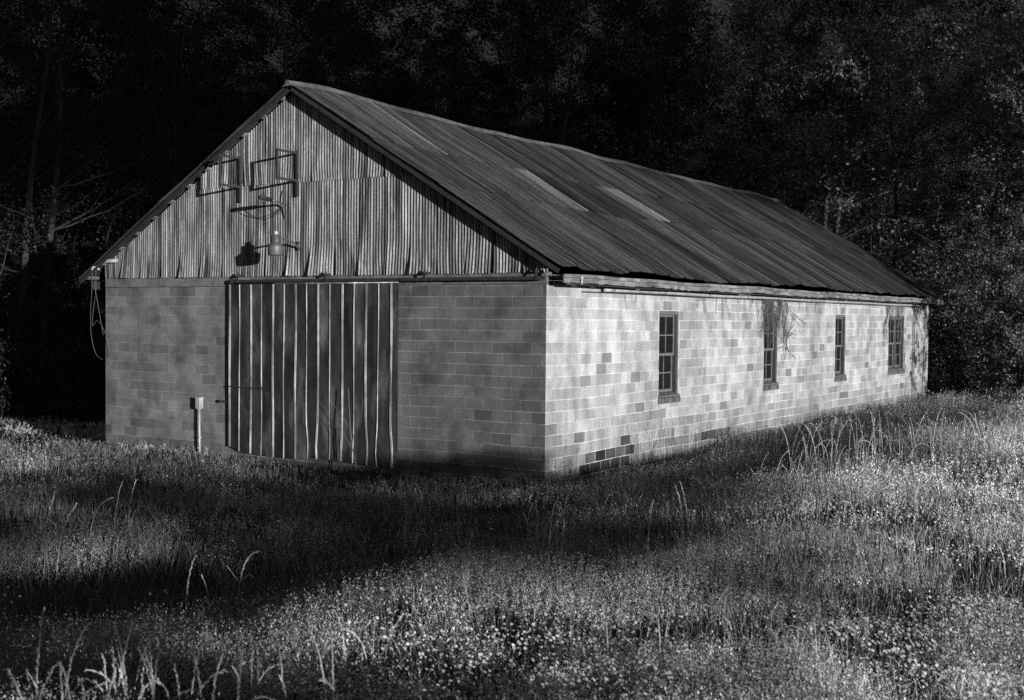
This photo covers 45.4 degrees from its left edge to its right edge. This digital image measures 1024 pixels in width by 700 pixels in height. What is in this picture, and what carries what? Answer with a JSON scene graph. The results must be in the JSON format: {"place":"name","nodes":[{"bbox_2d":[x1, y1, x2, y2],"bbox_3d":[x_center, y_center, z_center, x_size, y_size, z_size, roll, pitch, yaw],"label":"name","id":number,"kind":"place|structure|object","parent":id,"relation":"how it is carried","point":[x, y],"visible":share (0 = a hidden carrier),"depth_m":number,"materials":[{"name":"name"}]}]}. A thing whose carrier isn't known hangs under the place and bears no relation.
{"place":"outdoors","nodes":[
{"label":"outdoors","id":0,"kind":"place"},
{"bbox_2d":[104,259,118,262],"bbox_3d":[-8.903,-1.958,27.072,0.483,0.110,0.107,1,2,23],"label":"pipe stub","id":1,"kind":"object","parent":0,"point":[112,261],"visible":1,"depth_m":26.99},
{"bbox_2d":[0,0,1023,699],"bbox_3d":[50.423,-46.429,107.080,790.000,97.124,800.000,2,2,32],"label":"ground","id":2,"kind":"structure","parent":0,"point":[364,478],"depth_m":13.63,"materials":[{"name":"plant"}]},
{"bbox_2d":[0,19,109,312],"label":"tree","id":3,"kind":"object","parent":2,"relation":"on","point":[24,140],"visible":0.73,"depth_m":44.20,"materials":[{"name":"black plant"}]},
{"bbox_2d":[0,0,123,312],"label":"tree","id":4,"kind":"object","parent":2,"relation":"on","point":[9,83],"visible":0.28,"depth_m":63.94,"materials":[{"name":"black plant"}]},
{"bbox_2d":[0,0,216,400],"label":"tree","id":5,"kind":"object","parent":2,"relation":"on","point":[20,309],"visible":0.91,"depth_m":43.36,"materials":[{"name":"black plant"}]},
{"bbox_2d":[0,0,228,376],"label":"tree","id":6,"kind":"object","parent":2,"relation":"on","point":[71,229],"visible":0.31,"depth_m":61.34,"materials":[{"name":"black plant"}]},
{"bbox_2d":[11,0,261,350],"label":"tree","id":7,"kind":"object","parent":2,"relation":"on","point":[196,73],"visible":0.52,"depth_m":49.65,"materials":[{"name":"black plant"}]},
{"bbox_2d":[59,0,290,314],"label":"tree","id":8,"kind":"object","parent":2,"relation":"on","point":[167,20],"visible":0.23,"depth_m":63.89,"materials":[{"name":"black plant"}]},
{"bbox_2d":[149,0,388,165],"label":"tree","id":9,"kind":"object","parent":2,"relation":"on","point":[265,20],"visible":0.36,"depth_m":55.18,"materials":[{"name":"black plant"}]},
{"bbox_2d":[197,0,431,130],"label":"tree","id":10,"kind":"object","parent":2,"relation":"on","point":[313,76],"visible":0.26,"depth_m":66.11,"materials":[{"name":"black plant"}]},
{"bbox_2d":[335,389,356,469],"bbox_3d":[-3.110,1.485,23.128,0.140,1.505,0.778,-1,2,-44],"label":"dead sapling","id":11,"kind":"object","parent":2,"relation":"on","point":[351,435],"visible":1,"depth_m":23.09,"materials":[{"name":"grey plant"}]},
{"bbox_2d":[246,0,469,116],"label":"tree","id":12,"kind":"object","parent":2,"relation":"on","point":[400,71],"visible":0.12,"depth_m":70.08,"materials":[{"name":"black plant"}]},
{"bbox_2d":[298,4,550,285],"bbox_3d":[-3.863,-7.026,58.164,11.534,18.688,11.726,1,2,22],"label":"tree","id":13,"kind":"object","parent":2,"relation":"on","point":[439,61],"visible":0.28,"depth_m":57.59,"materials":[{"name":"black plant"}]},
{"bbox_2d":[4,408,1016,699],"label":"seed grass","id":14,"kind":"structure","parent":2,"relation":"on","point":[372,668],"depth_m":9.45,"materials":[{"name":"plant"}]},
{"bbox_2d":[78,80,943,489],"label":"barn","id":15,"kind":"structure","parent":2,"relation":"on","point":[424,304],"depth_m":24.64,"materials":[{"name":"grey concrete"}]},
{"bbox_2d":[90,266,108,358],"bbox_3d":[-9.185,-0.826,27.212,0.443,2.094,0.187,1,2,5],"label":"service cable","id":16,"kind":"object","parent":15,"relation":"attached to","point":[93,311],"visible":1,"depth_m":27.24,"materials":[{"name":"white rubber"}]},
{"bbox_2d":[195,397,203,452],"bbox_3d":[-6.559,1.639,25.672,0.130,1.291,0.130,2,2,32],"label":"conduit","id":17,"kind":"object","parent":15,"relation":"attached to","point":[198,403],"visible":0.91,"depth_m":25.64,"materials":[{"name":"white plastic"}]},
{"bbox_2d":[218,154,241,202],"bbox_3d":[-5.694,-3.475,24.723,0.041,0.940,0.608,2,2,32],"label":"metal frame","id":18,"kind":"object","parent":15,"relation":"attached to","point":[240,176],"visible":1,"depth_m":24.82,"materials":[{"name":"metal"}]},
{"bbox_2d":[258,190,284,217],"bbox_3d":[-4.713,-2.888,24.064,0.083,0.563,0.699,2,2,32],"label":"cable bracket","id":19,"kind":"object","parent":15,"relation":"attached to","point":[265,198],"visible":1,"depth_m":24.02,"materials":[{"name":"metal"}]},
{"bbox_2d":[267,231,299,255],"bbox_3d":[-4.430,-2.059,23.834,0.316,0.480,0.811,2,2,32],"label":"yard lamp","id":20,"kind":"object","parent":15,"relation":"attached to","point":[275,247],"visible":1,"depth_m":23.54,"materials":[{"name":"grey metal"}]},
{"bbox_2d":[276,148,298,196],"bbox_3d":[-4.386,-3.471,23.891,0.041,0.900,0.608,2,2,32],"label":"metal frame","id":21,"kind":"object","parent":15,"relation":"attached to","point":[296,179],"visible":1,"depth_m":24.05,"materials":[{"name":"metal"}]},
{"bbox_2d":[227,282,398,468],"bbox_3d":[-4.012,0.430,24.045,4.410,3.500,0.090,2,2,32],"label":"door","id":22,"kind":"structure","parent":15,"relation":"in","point":[296,351],"depth_m":23.96,"materials":[{"name":"wood"}]},
{"bbox_2d":[658,311,680,403],"bbox_3d":[3.219,0.144,25.450,0.185,1.910,1.010,2,2,32],"label":"window","id":23,"kind":"structure","parent":15,"relation":"in","point":[668,320],"depth_m":25.60,"materials":[{"name":"black glass"}]},
{"bbox_2d":[625,293,815,339],"bbox_3d":[5.231,-0.714,28.389,0.097,1.064,11.313,2,2,32],"label":"dry vine","id":24,"kind":"object","parent":15,"relation":"attached to","point":[727,307],"visible":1,"depth_m":27.73,"materials":[{"name":"grey plant"}]},
{"bbox_2d":[763,313,778,390],"bbox_3d":[6.395,0.038,30.445,0.185,1.910,1.010,2,2,32],"label":"window","id":25,"kind":"structure","parent":15,"relation":"in","point":[770,382],"depth_m":30.66,"materials":[{"name":"black glass"}]},
{"bbox_2d":[758,295,807,364],"bbox_3d":[6.855,-0.485,30.771,0.295,1.789,3.133,2,2,32],"label":"dry vine","id":26,"kind":"object","parent":15,"relation":"attached to","point":[771,307],"visible":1,"depth_m":30.45,"materials":[{"name":"grey plant"}]},
{"bbox_2d":[834,315,846,381],"bbox_3d":[9.383,-0.061,35.145,0.185,1.910,1.010,2,2,32],"label":"window","id":27,"kind":"structure","parent":15,"relation":"in","point":[840,375],"depth_m":35.37,"materials":[{"name":"grey paint"}]},
{"bbox_2d":[883,302,908,375],"bbox_3d":[12.480,-0.329,39.632,0.296,2.476,3.098,2,2,32],"label":"dry vine","id":28,"kind":"object","parent":15,"relation":"attached to","point":[892,308],"visible":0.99,"depth_m":39.90,"materials":[{"name":"grey plant"}]},
{"bbox_2d":[888,316,904,374],"bbox_3d":[12.561,-0.166,40.145,0.185,1.910,1.962,2,2,32],"label":"window","id":29,"kind":"structure","parent":15,"relation":"in","point":[894,348],"depth_m":40.15,"materials":[{"name":"grey glass"}]},
{"bbox_2d":[911,306,919,400],"bbox_3d":[13.739,0.127,41.819,0.086,3.417,1.301,2,2,32],"label":"dry vine","id":30,"kind":"object","parent":15,"relation":"attached to","point":[914,311],"visible":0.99,"depth_m":41.90,"materials":[{"name":"grey plant"}]},
{"bbox_2d":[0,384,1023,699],"bbox_3d":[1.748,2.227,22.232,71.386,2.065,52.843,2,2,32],"label":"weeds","id":31,"kind":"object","parent":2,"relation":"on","point":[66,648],"visible":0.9,"depth_m":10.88,"materials":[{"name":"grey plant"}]},
{"bbox_2d":[0,0,1023,344],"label":"forest","id":32,"kind":"object","parent":2,"relation":"on","point":[934,24],"visible":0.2,"depth_m":80.36,"materials":[{"name":"black plant"}]},
{"bbox_2d":[0,301,1023,422],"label":"undergrowth","id":33,"kind":"object","parent":2,"relation":"on","point":[53,394],"visible":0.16,"depth_m":39.95,"materials":[{"name":"black plant"}]},
{"bbox_2d":[4,432,1023,699],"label":"wildflowers","id":34,"kind":"object","parent":2,"relation":"on","point":[614,672],"visible":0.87,"depth_m":8.31,"materials":[{"name":"white plant"}]},
{"bbox_2d":[386,0,714,271],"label":"tree","id":35,"kind":"object","parent":2,"relation":"on","point":[557,44],"visible":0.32,"depth_m":58.09,"materials":[{"name":"black plant"}]},
{"bbox_2d":[406,0,702,270],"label":"tree","id":36,"kind":"object","parent":2,"relation":"on","point":[547,101],"visible":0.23,"depth_m":65.82,"materials":[{"name":"black plant"}]},
{"bbox_2d":[528,0,768,274],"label":"tree","id":37,"kind":"object","parent":2,"relation":"on","point":[635,4],"visible":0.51,"depth_m":57.85,"materials":[{"name":"black plant"}]},
{"bbox_2d":[556,0,780,277],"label":"tree","id":38,"kind":"object","parent":2,"relation":"on","point":[630,101],"visible":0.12,"depth_m":66.56,"materials":[{"name":"black plant"}]},
{"bbox_2d":[582,0,889,211],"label":"tree","id":39,"kind":"object","parent":2,"relation":"on","point":[769,46],"visible":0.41,"depth_m":57.20,"materials":[{"name":"black plant"}]},
{"bbox_2d":[623,0,875,224],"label":"tree","id":40,"kind":"object","parent":2,"relation":"on","point":[781,3],"visible":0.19,"depth_m":67.18,"materials":[{"name":"black plant"}]},
{"bbox_2d":[717,0,981,256],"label":"tree","id":41,"kind":"object","parent":2,"relation":"on","point":[825,220],"visible":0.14,"depth_m":64.35,"materials":[{"name":"black plant"}]},
{"bbox_2d":[691,0,1023,349],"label":"tree","id":42,"kind":"object","parent":2,"relation":"on","point":[862,90],"visible":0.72,"depth_m":53.09,"materials":[{"name":"black plant"}]},
{"bbox_2d":[819,48,1017,369],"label":"tree","id":43,"kind":"object","parent":2,"relation":"on","point":[930,139],"visible":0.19,"depth_m":68.08,"materials":[{"name":"black plant"}]},
{"bbox_2d":[816,0,1023,398],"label":"tree","id":44,"kind":"object","parent":2,"relation":"on","point":[939,112],"visible":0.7,"depth_m":45.89,"materials":[{"name":"black plant"}]},
{"bbox_2d":[889,0,1023,374],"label":"tree","id":45,"kind":"object","parent":2,"relation":"on","point":[1005,9],"visible":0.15,"depth_m":64.31,"materials":[{"name":"black plant"}]},
{"bbox_2d":[893,121,1023,391],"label":"tree","id":46,"kind":"object","parent":2,"relation":"on","point":[940,235],"visible":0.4,"depth_m":48.36,"materials":[{"name":"black plant"}]},
{"bbox_2d":[937,0,1023,344],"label":"tree","id":47,"kind":"object","parent":2,"relation":"on","point":[1014,54],"visible":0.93,"depth_m":39.50,"materials":[{"name":"black plant"}]},
{"bbox_2d":[946,201,1023,399],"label":"tree","id":48,"kind":"object","parent":2,"relation":"on","point":[1007,269],"visible":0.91,"depth_m":42.60,"materials":[{"name":"black plant"}]},
{"bbox_2d":[991,237,1023,365],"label":"tree","id":49,"kind":"object","parent":2,"relation":"on","point":[1005,330],"visible":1,"depth_m":38.68,"materials":[{"name":"black plant"}]}
]}

